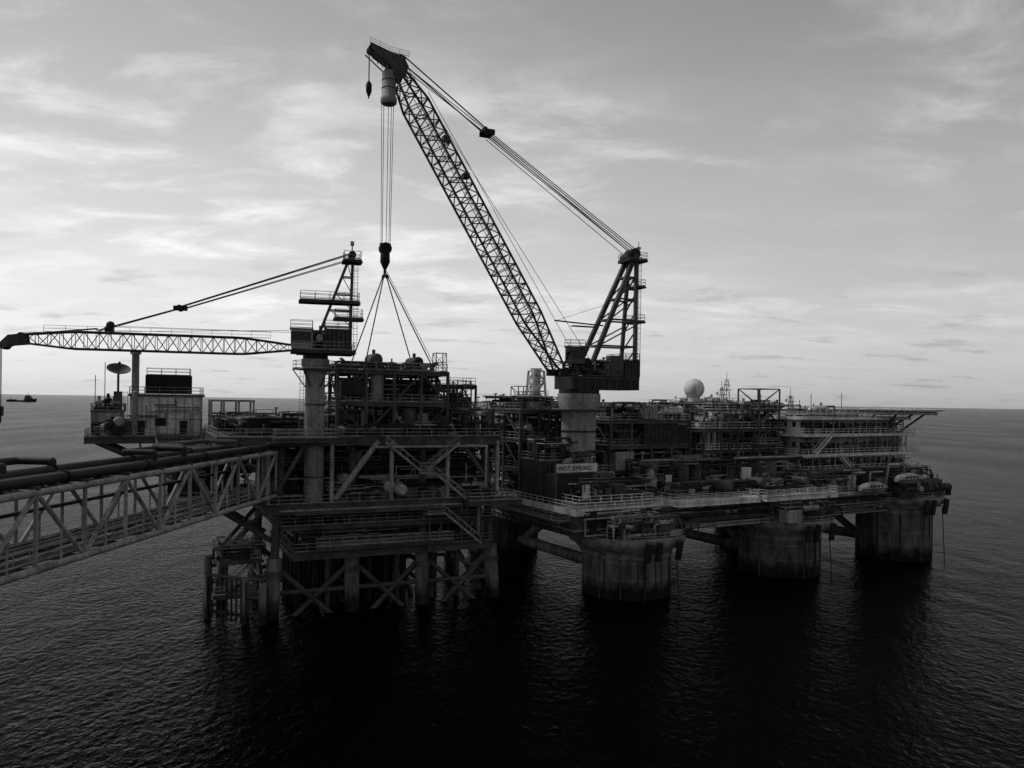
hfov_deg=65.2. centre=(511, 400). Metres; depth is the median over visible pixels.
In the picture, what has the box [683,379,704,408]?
radome
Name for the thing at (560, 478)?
name sign board
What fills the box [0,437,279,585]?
pipe truss bridge
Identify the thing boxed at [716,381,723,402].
lattice mast
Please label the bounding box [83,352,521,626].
offshore jacket platform
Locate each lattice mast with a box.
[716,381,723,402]
[721,379,729,402]
[785,389,794,407]
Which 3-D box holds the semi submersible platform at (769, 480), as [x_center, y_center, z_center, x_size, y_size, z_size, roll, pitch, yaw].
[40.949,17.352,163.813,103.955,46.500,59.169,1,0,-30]
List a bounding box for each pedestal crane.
[0,241,363,502]
[365,37,647,482]
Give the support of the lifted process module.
on the offshore jacket platform at (424, 493)
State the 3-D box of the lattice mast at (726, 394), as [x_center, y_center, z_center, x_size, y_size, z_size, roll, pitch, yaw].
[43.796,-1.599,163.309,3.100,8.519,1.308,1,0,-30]
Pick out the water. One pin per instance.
(130, 656)
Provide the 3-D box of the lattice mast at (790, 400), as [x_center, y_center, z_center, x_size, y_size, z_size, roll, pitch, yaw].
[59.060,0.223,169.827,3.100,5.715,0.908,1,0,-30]
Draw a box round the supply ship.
[6,392,36,401]
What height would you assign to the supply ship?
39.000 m
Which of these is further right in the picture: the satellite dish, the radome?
the radome
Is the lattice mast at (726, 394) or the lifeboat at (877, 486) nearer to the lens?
the lifeboat at (877, 486)
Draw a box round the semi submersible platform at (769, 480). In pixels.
[469,368,951,604]
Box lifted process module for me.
[324,272,449,431]
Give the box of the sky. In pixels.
[0,0,1023,408]
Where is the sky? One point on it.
(824, 199)
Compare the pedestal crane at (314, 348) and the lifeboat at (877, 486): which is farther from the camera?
the lifeboat at (877, 486)
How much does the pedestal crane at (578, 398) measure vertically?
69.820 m
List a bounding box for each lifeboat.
[849,471,891,493]
[885,462,926,484]
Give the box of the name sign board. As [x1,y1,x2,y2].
[545,462,597,500]
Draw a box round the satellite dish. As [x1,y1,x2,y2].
[106,361,130,409]
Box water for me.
[0,394,1023,767]
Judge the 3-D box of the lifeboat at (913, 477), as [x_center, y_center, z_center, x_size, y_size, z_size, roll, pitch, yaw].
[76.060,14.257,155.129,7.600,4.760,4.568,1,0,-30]

